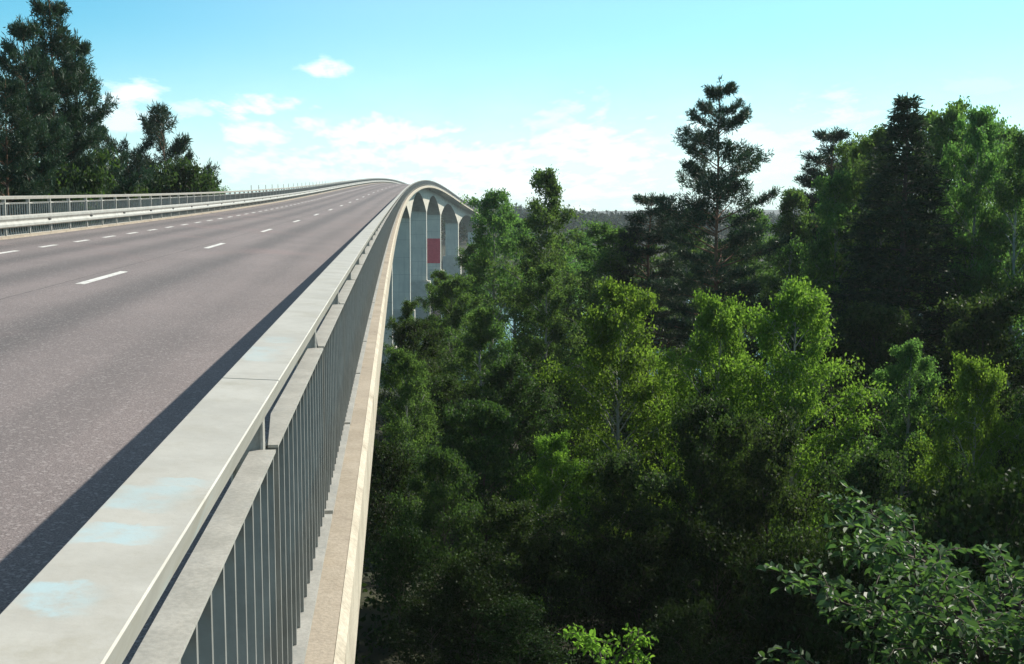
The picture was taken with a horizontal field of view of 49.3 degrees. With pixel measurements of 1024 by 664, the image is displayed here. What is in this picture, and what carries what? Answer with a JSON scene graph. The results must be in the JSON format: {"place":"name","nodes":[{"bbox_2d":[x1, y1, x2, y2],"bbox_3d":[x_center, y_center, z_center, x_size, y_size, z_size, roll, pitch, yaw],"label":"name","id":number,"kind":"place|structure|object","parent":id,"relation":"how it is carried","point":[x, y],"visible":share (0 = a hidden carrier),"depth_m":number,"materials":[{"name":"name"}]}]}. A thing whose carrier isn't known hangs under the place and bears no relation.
{"place":"outdoors","nodes":[
{"label":"outdoors","id":0,"kind":"place"},
{"bbox_2d":[0,183,409,663],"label":"road","id":1,"kind":"structure","parent":0,"point":[124,349],"depth_m":12.83,"materials":[{"name":"grey asphalt"}]},
{"bbox_2d":[0,0,1023,210],"label":"sky","id":2,"kind":"structure","parent":0,"point":[465,97],"materials":[{"name":"blue"}]},
{"bbox_2d":[355,210,1022,663],"bbox_3d":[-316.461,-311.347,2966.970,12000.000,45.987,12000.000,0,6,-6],"label":"ground","id":3,"kind":"structure","parent":0,"point":[375,656],"depth_m":37.30,"materials":[{"name":"green plant"}]},
{"bbox_2d":[0,74,52,232],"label":"pine tree","id":4,"kind":"object","parent":3,"relation":"on","point":[21,145],"visible":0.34,"depth_m":46.90,"materials":[{"name":"green plant"}]},
{"bbox_2d":[0,13,77,231],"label":"pine tree","id":5,"kind":"object","parent":3,"relation":"on","point":[44,101],"visible":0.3,"depth_m":49.43,"materials":[{"name":"green plant"}]},
{"bbox_2d":[14,0,108,226],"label":"pine tree","id":6,"kind":"object","parent":3,"relation":"on","point":[59,44],"visible":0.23,"depth_m":52.38,"materials":[{"name":"green plant"}]},
{"bbox_2d":[33,147,123,225],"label":"alder tree","id":7,"kind":"object","parent":3,"relation":"on","point":[92,180],"visible":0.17,"depth_m":52.45,"materials":[{"name":"green plant"}]},
{"bbox_2d":[29,28,154,221],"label":"pine tree","id":8,"kind":"object","parent":3,"relation":"on","point":[98,113],"visible":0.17,"depth_m":54.89,"materials":[{"name":"green plant"}]},
{"bbox_2d":[94,190,117,208],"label":"alder tree","id":9,"kind":"object","parent":3,"relation":"on","point":[105,197],"depth_m":56.18,"materials":[{"name":"green plant"}]},
{"bbox_2d":[96,181,153,221],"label":"alder tree","id":10,"kind":"object","parent":3,"relation":"on","point":[126,191],"visible":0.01,"depth_m":55.61,"materials":[{"name":"green plant"}]},
{"bbox_2d":[107,181,142,219],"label":"alder tree","id":11,"kind":"object","parent":3,"relation":"on","point":[117,187],"depth_m":57.52,"materials":[{"name":"green plant"}]},
{"bbox_2d":[94,132,157,184],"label":"pine tree","id":12,"kind":"object","parent":3,"relation":"on","point":[120,146],"visible":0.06,"depth_m":74.01,"materials":[{"name":"green plant"}]},
{"bbox_2d":[115,173,145,193],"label":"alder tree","id":13,"kind":"object","parent":3,"relation":"on","point":[120,182],"visible":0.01,"depth_m":72.78,"materials":[{"name":"green plant"}]},
{"bbox_2d":[131,180,148,197],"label":"alder tree","id":14,"kind":"object","parent":3,"relation":"on","point":[143,190],"visible":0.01,"depth_m":63.89,"materials":[{"name":"green plant"}]},
{"bbox_2d":[110,100,219,193],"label":"pine tree","id":15,"kind":"object","parent":3,"relation":"on","point":[152,125],"visible":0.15,"depth_m":73.21,"materials":[{"name":"green plant"}]},
{"bbox_2d":[143,183,187,217],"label":"alder tree","id":16,"kind":"object","parent":3,"relation":"on","point":[172,195],"visible":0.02,"depth_m":68.42,"materials":[{"name":"green plant"}]},
{"bbox_2d":[137,152,222,217],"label":"alder tree","id":17,"kind":"object","parent":3,"relation":"on","point":[181,175],"visible":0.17,"depth_m":68.08,"materials":[{"name":"green plant"}]},
{"bbox_2d":[197,182,230,209],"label":"birch tree","id":18,"kind":"object","parent":3,"relation":"on","point":[220,190],"visible":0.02,"depth_m":105.46,"materials":[{"name":"green plant"}]},
{"bbox_2d":[0,183,487,663],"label":"bridge","id":19,"kind":"structure","parent":3,"relation":"on","point":[412,260],"depth_m":10.23,"materials":[{"name":"concrete"}]},
{"bbox_2d":[0,178,406,236],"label":"bridge railing","id":20,"kind":"object","parent":19,"relation":"on","point":[168,205],"visible":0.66,"depth_m":43.25,"materials":[{"name":"metal"}]},
{"bbox_2d":[0,180,477,663],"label":"bridge railing","id":21,"kind":"object","parent":19,"relation":"on","point":[245,588],"visible":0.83,"depth_m":2.52,"materials":[{"name":"paint"}]},
{"bbox_2d":[364,433,425,577],"bbox_3d":[-4.759,6.003,38.663,3.216,5.733,3.603,3,7,26],"label":"leafy shrub","id":22,"kind":"object","parent":3,"relation":"on","point":[383,460],"visible":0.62,"depth_m":38.31,"materials":[{"name":"green plant"}]},
{"bbox_2d":[376,345,443,529],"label":"birch tree","id":23,"kind":"object","parent":3,"relation":"on","point":[407,362],"visible":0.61,"depth_m":42.31,"materials":[{"name":"green plant"}]},
{"bbox_2d":[362,501,458,654],"bbox_3d":[-2.763,6.872,30.782,2.742,4.344,3.072,1,6,6],"label":"leafy shrub","id":24,"kind":"object","parent":3,"relation":"on","point":[404,564],"visible":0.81,"depth_m":30.32,"materials":[{"name":"green plant"}]},
{"bbox_2d":[378,300,454,436],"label":"birch tree","id":25,"kind":"object","parent":3,"relation":"on","point":[409,307],"visible":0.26,"depth_m":66.06,"materials":[{"name":"green plant"}]},
{"bbox_2d":[377,317,462,478],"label":"alder tree","id":26,"kind":"object","parent":3,"relation":"on","point":[416,329],"visible":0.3,"depth_m":58.14,"materials":[{"name":"green plant"}]},
{"bbox_2d":[378,589,483,663],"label":"leafy shrub","id":27,"kind":"object","parent":3,"relation":"on","point":[426,608],"visible":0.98,"depth_m":27.80,"materials":[{"name":"green plant"}]},
{"bbox_2d":[416,269,458,376],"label":"birch tree","id":28,"kind":"object","parent":3,"relation":"on","point":[439,276],"visible":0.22,"depth_m":85.51,"materials":[{"name":"green plant"}]},
{"bbox_2d":[383,442,493,636],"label":"alder tree","id":29,"kind":"object","parent":3,"relation":"on","point":[443,502],"visible":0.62,"depth_m":32.42,"materials":[{"name":"green plant"}]},
{"bbox_2d":[405,372,501,535],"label":"alder tree","id":30,"kind":"object","parent":3,"relation":"on","point":[444,390],"visible":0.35,"depth_m":46.32,"materials":[{"name":"green plant"}]},
{"bbox_2d":[417,273,495,420],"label":"birch tree","id":31,"kind":"object","parent":3,"relation":"on","point":[443,303],"visible":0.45,"depth_m":71.31,"materials":[{"name":"green plant"}]},
{"bbox_2d":[438,242,506,369],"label":"birch tree","id":32,"kind":"object","parent":3,"relation":"on","point":[462,260],"visible":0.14,"depth_m":99.14,"materials":[{"name":"green plant"}]},
{"bbox_2d":[411,538,536,663],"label":"leafy shrub","id":33,"kind":"object","parent":3,"relation":"on","point":[468,575],"visible":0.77,"depth_m":28.52,"materials":[{"name":"green plant"}]},
{"bbox_2d":[407,394,541,597],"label":"alder tree","id":34,"kind":"object","parent":3,"relation":"on","point":[480,416],"visible":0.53,"depth_m":36.18,"materials":[{"name":"green plant"}]},
{"bbox_2d":[423,304,534,500],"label":"birch tree","id":35,"kind":"object","parent":3,"relation":"on","point":[483,334],"visible":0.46,"depth_m":56.15,"materials":[{"name":"green plant"}]},
{"bbox_2d":[453,187,545,380],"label":"birch tree","id":36,"kind":"object","parent":3,"relation":"on","point":[497,222],"visible":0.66,"depth_m":79.62,"materials":[{"name":"green plant"}]},
{"bbox_2d":[460,215,544,355],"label":"birch tree","id":37,"kind":"object","parent":3,"relation":"on","point":[515,230],"visible":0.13,"depth_m":94.55,"materials":[{"name":"green plant"}]},
{"bbox_2d":[447,349,567,522],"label":"alder tree","id":38,"kind":"object","parent":3,"relation":"on","point":[504,369],"visible":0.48,"depth_m":46.99,"materials":[{"name":"green plant"}]},
{"bbox_2d":[459,491,574,663],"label":"alder tree","id":39,"kind":"object","parent":3,"relation":"on","point":[514,556],"visible":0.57,"depth_m":30.49,"materials":[{"name":"green plant"}]},
{"bbox_2d":[445,592,590,663],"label":"leafy shrub","id":40,"kind":"object","parent":3,"relation":"on","point":[513,610],"visible":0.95,"depth_m":27.56,"materials":[{"name":"green plant"}]},
{"bbox_2d":[481,164,603,429],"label":"birch tree","id":41,"kind":"object","parent":3,"relation":"on","point":[547,215],"visible":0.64,"depth_m":67.38,"materials":[{"name":"green plant"}]},
{"bbox_2d":[505,261,579,463],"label":"birch tree","id":42,"kind":"object","parent":3,"relation":"on","point":[549,278],"visible":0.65,"depth_m":57.47,"materials":[{"name":"green plant"}]},
{"bbox_2d":[489,239,597,359],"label":"birch tree","id":43,"kind":"object","parent":3,"relation":"on","point":[574,265],"visible":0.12,"depth_m":87.60,"materials":[{"name":"green plant"}]},
{"bbox_2d":[498,429,598,626],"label":"birch tree","id":44,"kind":"object","parent":3,"relation":"on","point":[553,449],"visible":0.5,"depth_m":35.39,"materials":[{"name":"green plant"}]},
{"bbox_2d":[505,518,625,663],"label":"leafy shrub","id":45,"kind":"object","parent":3,"relation":"on","point":[560,585],"visible":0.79,"depth_m":30.53,"materials":[{"name":"green plant"}]},
{"bbox_2d":[520,356,630,509],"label":"alder tree","id":46,"kind":"object","parent":3,"relation":"on","point":[564,393],"visible":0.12,"depth_m":50.22,"materials":[{"name":"green plant"}]},
{"bbox_2d":[554,230,604,389],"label":"birch tree","id":47,"kind":"object","parent":3,"relation":"on","point":[583,241],"visible":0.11,"depth_m":96.73,"materials":[{"name":"green plant"}]},
{"bbox_2d":[541,264,630,391],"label":"birch tree","id":48,"kind":"object","parent":3,"relation":"on","point":[581,271],"visible":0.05,"depth_m":91.08,"materials":[{"name":"green plant"}]},
{"bbox_2d":[247,192,928,244],"bbox_3d":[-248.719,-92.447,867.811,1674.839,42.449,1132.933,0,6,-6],"label":"distant wood","id":49,"kind":"object","parent":3,"relation":"on","point":[617,219],"visible":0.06,"depth_m":604.07,"materials":[{"name":"green plant"}]},
{"bbox_2d":[558,623,658,663],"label":"alder bush","id":50,"kind":"object","parent":3,"relation":"on","point":[588,641],"visible":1,"depth_m":15.57,"materials":[{"name":"green plant"}]},
{"bbox_2d":[538,218,680,444],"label":"birch tree","id":51,"kind":"object","parent":3,"relation":"on","point":[606,263],"visible":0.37,"depth_m":73.33,"materials":[{"name":"green plant"}]},
{"bbox_2d":[531,276,693,572],"bbox_3d":[3.986,3.925,40.364,6.526,11.959,5.817,-1,6,-16],"label":"birch tree","id":52,"kind":"object","parent":3,"relation":"on","point":[610,326],"visible":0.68,"depth_m":39.49,"materials":[{"name":"green plant"}]},
{"bbox_2d":[538,442,691,663],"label":"alder tree","id":53,"kind":"object","parent":3,"relation":"on","point":[617,469],"visible":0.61,"depth_m":32.10,"materials":[{"name":"green plant"}]},
{"bbox_2d":[569,518,718,663],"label":"leafy shrub","id":54,"kind":"object","parent":3,"relation":"on","point":[621,558],"visible":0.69,"depth_m":30.20,"materials":[{"name":"green plant"}]},
{"bbox_2d":[608,192,696,446],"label":"pine tree","id":55,"kind":"object","parent":3,"relation":"on","point":[651,235],"visible":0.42,"depth_m":72.66,"materials":[{"name":"green plant"}]},
{"bbox_2d":[623,244,694,357],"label":"birch tree","id":56,"kind":"object","parent":3,"relation":"on","point":[663,255],"visible":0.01,"depth_m":98.20,"materials":[{"name":"green plant"}]},
{"bbox_2d":[657,269,693,375],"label":"birch tree","id":57,"kind":"object","parent":3,"relation":"on","point":[681,303],"depth_m":103.14,"materials":[{"name":"green plant"}]},
{"bbox_2d":[355,371,1003,663],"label":"undergrowth","id":58,"kind":"object","parent":3,"relation":"on","point":[373,637],"visible":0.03,"depth_m":34.78,"materials":[{"name":"green plant"}]},
{"bbox_2d":[613,344,747,529],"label":"alder tree","id":59,"kind":"object","parent":3,"relation":"on","point":[655,459],"visible":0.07,"depth_m":48.06,"materials":[{"name":"green plant"}]},
{"bbox_2d":[630,591,752,663],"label":"leafy shrub","id":60,"kind":"object","parent":3,"relation":"on","point":[669,622],"visible":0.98,"depth_m":27.21,"materials":[{"name":"green plant"}]},
{"bbox_2d":[652,502,772,663],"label":"leafy shrub","id":61,"kind":"object","parent":3,"relation":"on","point":[715,548],"visible":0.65,"depth_m":29.20,"materials":[{"name":"green plant"}]},
{"bbox_2d":[634,393,796,651],"bbox_3d":[5.969,6.240,33.370,5.109,8.988,3.873,1,6,11],"label":"alder tree","id":62,"kind":"object","parent":3,"relation":"on","point":[707,413],"visible":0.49,"depth_m":32.86,"materials":[{"name":"green plant"}]},
{"bbox_2d":[650,206,785,378],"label":"birch tree","id":63,"kind":"object","parent":3,"relation":"on","point":[683,341],"visible":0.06,"depth_m":90.35,"materials":[{"name":"green plant"}]},
{"bbox_2d":[643,288,797,564],"bbox_3d":[7.345,4.374,39.018,5.839,11.887,4.801,-3,7,-27],"label":"birch tree","id":64,"kind":"object","parent":3,"relation":"on","point":[724,320],"visible":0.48,"depth_m":38.38,"materials":[{"name":"green plant"}]},
{"bbox_2d":[645,74,798,399],"bbox_3d":[11.217,-2.810,60.794,7.707,22.102,8.432,4,7,31],"label":"pine tree","id":65,"kind":"object","parent":3,"relation":"on","point":[721,186],"visible":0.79,"depth_m":59.80,"materials":[{"name":"green plant"}]},
{"bbox_2d":[676,238,782,388],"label":"birch tree","id":66,"kind":"object","parent":3,"relation":"on","point":[735,265],"visible":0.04,"depth_m":81.97,"materials":[{"name":"green plant"}]},
{"bbox_2d":[687,251,774,355],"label":"birch tree","id":67,"kind":"object","parent":3,"relation":"on","point":[750,274],"depth_m":97.27,"materials":[{"name":"green plant"}]},
{"bbox_2d":[692,338,777,459],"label":"alder tree","id":68,"kind":"object","parent":3,"relation":"on","point":[751,349],"visible":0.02,"depth_m":53.33,"materials":[{"name":"green plant"}]},
{"bbox_2d":[711,206,789,382],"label":"birch tree","id":69,"kind":"object","parent":3,"relation":"on","point":[763,219],"visible":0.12,"depth_m":86.93,"materials":[{"name":"green plant"}]},
{"bbox_2d":[684,406,843,663],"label":"alder tree","id":70,"kind":"object","parent":3,"relation":"on","point":[760,471],"visible":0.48,"depth_m":31.59,"materials":[{"name":"green plant"}]},
{"bbox_2d":[742,254,796,350],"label":"birch tree","id":71,"kind":"object","parent":3,"relation":"on","point":[775,275],"depth_m":95.35,"materials":[{"name":"green plant"}]},
{"bbox_2d":[745,185,817,394],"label":"birch tree","id":72,"kind":"object","parent":3,"relation":"on","point":[793,200],"visible":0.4,"depth_m":73.05,"materials":[{"name":"green plant"}]},
{"bbox_2d":[705,524,858,663],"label":"leafy shrub","id":73,"kind":"object","parent":3,"relation":"on","point":[777,554],"visible":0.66,"depth_m":27.55,"materials":[{"name":"green plant"}]},
{"bbox_2d":[733,572,836,663],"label":"leafy shrub","id":74,"kind":"object","parent":3,"relation":"on","point":[762,629],"visible":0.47,"depth_m":27.56,"materials":[{"name":"green plant"}]},
{"bbox_2d":[700,274,896,579],"bbox_3d":[9.475,4.172,37.261,5.694,12.173,6.388,-6,8,-44],"label":"birch tree","id":75,"kind":"object","parent":3,"relation":"on","point":[806,305],"visible":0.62,"depth_m":36.58,"materials":[{"name":"green plant"}]},
{"bbox_2d":[765,164,843,291],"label":"birch tree","id":76,"kind":"object","parent":3,"relation":"on","point":[827,170],"depth_m":84.05,"materials":[{"name":"green plant"}]},
{"bbox_2d":[733,333,899,513],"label":"alder tree","id":77,"kind":"object","parent":3,"relation":"on","point":[791,345],"visible":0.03,"depth_m":50.65,"materials":[{"name":"green plant"}]},
{"bbox_2d":[778,126,858,335],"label":"pine tree","id":78,"kind":"object","parent":3,"relation":"on","point":[809,175],"visible":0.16,"depth_m":77.87,"materials":[{"name":"green plant"}]},
{"bbox_2d":[767,165,882,358],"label":"birch tree","id":79,"kind":"object","parent":3,"relation":"on","point":[833,209],"visible":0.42,"depth_m":64.20,"materials":[{"name":"green plant"}]},
{"bbox_2d":[748,527,935,663],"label":"leafy shrub","id":80,"kind":"object","parent":3,"relation":"on","point":[833,567],"visible":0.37,"depth_m":26.12,"materials":[{"name":"green plant"}]},
{"bbox_2d":[794,376,900,535],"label":"alder tree","id":81,"kind":"object","parent":3,"relation":"on","point":[857,410],"visible":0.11,"depth_m":43.40,"materials":[{"name":"green plant"}]},
{"bbox_2d":[813,199,884,303],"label":"birch tree","id":82,"kind":"object","parent":3,"relation":"on","point":[833,231],"depth_m":75.94,"materials":[{"name":"green plant"}]},
{"bbox_2d":[766,441,937,663],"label":"alder tree","id":83,"kind":"object","parent":3,"relation":"on","point":[875,469],"visible":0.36,"depth_m":29.66,"materials":[{"name":"green plant"}]},
{"bbox_2d":[796,129,914,341],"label":"birch tree","id":84,"kind":"object","parent":3,"relation":"on","point":[852,153],"visible":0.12,"depth_m":65.14,"materials":[{"name":"green plant"}]},
{"bbox_2d":[796,298,952,494],"bbox_3d":[15.831,3.688,50.270,8.050,10.511,6.103,6,8,42],"label":"alder tree","id":85,"kind":"object","parent":3,"relation":"on","point":[872,321],"visible":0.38,"depth_m":49.11,"materials":[{"name":"green plant"}]},
{"bbox_2d":[826,124,928,389],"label":"birch tree","id":86,"kind":"object","parent":3,"relation":"on","point":[872,144],"visible":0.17,"depth_m":60.33,"materials":[{"name":"green plant"}]},
{"bbox_2d":[755,480,1023,663],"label":"alder bush","id":87,"kind":"object","parent":3,"relation":"on","point":[948,617],"visible":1,"depth_m":11.60,"materials":[{"name":"green plant"}]},
{"bbox_2d":[771,92,1013,501],"bbox_3d":[19.005,-1.385,54.472,13.032,20.402,13.656,4,7,29],"label":"spruce tree","id":88,"kind":"object","parent":3,"relation":"on","point":[902,116],"visible":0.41,"depth_m":53.56,"materials":[{"name":"green plant"}]},
{"bbox_2d":[853,337,975,535],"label":"birch tree","id":89,"kind":"object","parent":3,"relation":"on","point":[911,350],"visible":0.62,"depth_m":38.57,"materials":[{"name":"green plant"}]},
{"bbox_2d":[867,104,988,350],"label":"birch tree","id":90,"kind":"object","parent":3,"relation":"on","point":[928,114],"visible":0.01,"depth_m":60.90,"materials":[{"name":"green plant"}]},
{"bbox_2d":[846,95,1018,390],"bbox_3d":[23.274,-1.950,60.103,7.486,21.421,8.536,-3,7,-29],"label":"birch tree","id":91,"kind":"object","parent":3,"relation":"on","point":[943,127],"visible":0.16,"depth_m":58.40,"materials":[{"name":"green plant"}]},
{"bbox_2d":[854,532,1010,663],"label":"leafy shrub","id":92,"kind":"object","parent":3,"relation":"on","point":[959,654],"visible":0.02,"depth_m":25.85,"materials":[{"name":"green plant"}]},
{"bbox_2d":[850,448,1023,663],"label":"leafy shrub","id":93,"kind":"object","parent":3,"relation":"on","point":[964,526],"visible":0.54,"depth_m":25.76,"materials":[{"name":"green plant"}]},
{"bbox_2d":[863,394,1016,545],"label":"alder tree","id":94,"kind":"object","parent":3,"relation":"on","point":[933,405],"visible":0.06,"depth_m":41.67,"materials":[{"name":"green plant"}]},
{"bbox_2d":[895,283,1023,475],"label":"alder tree","id":95,"kind":"object","parent":3,"relation":"on","point":[991,315],"visible":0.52,"depth_m":45.72,"materials":[{"name":"green plant"}]},
{"bbox_2d":[899,349,1023,556],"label":"birch tree","id":96,"kind":"object","parent":3,"relation":"on","point":[972,403],"visible":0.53,"depth_m":33.40,"materials":[{"name":"green plant"}]},
{"bbox_2d":[903,473,1023,649],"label":"alder tree","id":97,"kind":"object","parent":3,"relation":"on","point":[929,498],"visible":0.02,"depth_m":28.62,"materials":[{"name":"green plant"}]},
{"bbox_2d":[916,104,1022,374],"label":"birch tree","id":98,"kind":"object","parent":3,"relation":"on","point":[983,132],"visible":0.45,"depth_m":54.15,"materials":[{"name":"green plant"}]},
{"bbox_2d":[918,125,1022,344],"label":"birch tree","id":99,"kind":"object","parent":3,"relation":"on","point":[998,169],"depth_m":68.25,"materials":[{"name":"green plant"}]},
{"bbox_2d":[935,123,1023,435],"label":"birch tree","id":100,"kind":"object","parent":3,"relation":"on","point":[1012,197],"visible":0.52,"depth_m":52.77,"materials":[{"name":"green plant"}]},
{"bbox_2d":[949,385,1023,566],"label":"alder tree","id":101,"kind":"object","parent":3,"relation":"on","point":[1003,399],"visible":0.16,"depth_m":38.78,"materials":[{"name":"green plant"}]},
{"bbox_2d":[956,117,1023,440],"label":"birch tree","id":102,"kind":"object","parent":3,"relation":"on","point":[1005,138],"visible":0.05,"depth_m":70.51,"materials":[{"name":"green plant"}]},
{"bbox_2d":[996,161,1023,384],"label":"birch tree","id":103,"kind":"object","parent":3,"relation":"on","point":[1019,337],"visible":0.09,"depth_m":59.69,"materials":[{"name":"green plant"}]},
{"bbox_2d":[1002,383,1023,434],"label":"birch tree","id":104,"kind":"object","parent":3,"relation":"on","point":[1021,404],"visible":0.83,"depth_m":35.18,"materials":[{"name":"green plant"}]},
{"bbox_2d":[1010,311,1023,330],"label":"birch tree","id":105,"kind":"object","parent":3,"relation":"on","point":[1020,323],"visible":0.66,"depth_m":48.25,"materials":[{"name":"green plant"}]},
{"bbox_2d":[379,267,1022,387],"bbox_3d":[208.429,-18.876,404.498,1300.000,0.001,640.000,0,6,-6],"label":"water","id":106,"kind":"structure","parent":0,"point":[419,311],"depth_m":255.25,"materials":[{"name":"blue liquid"}]}
]}

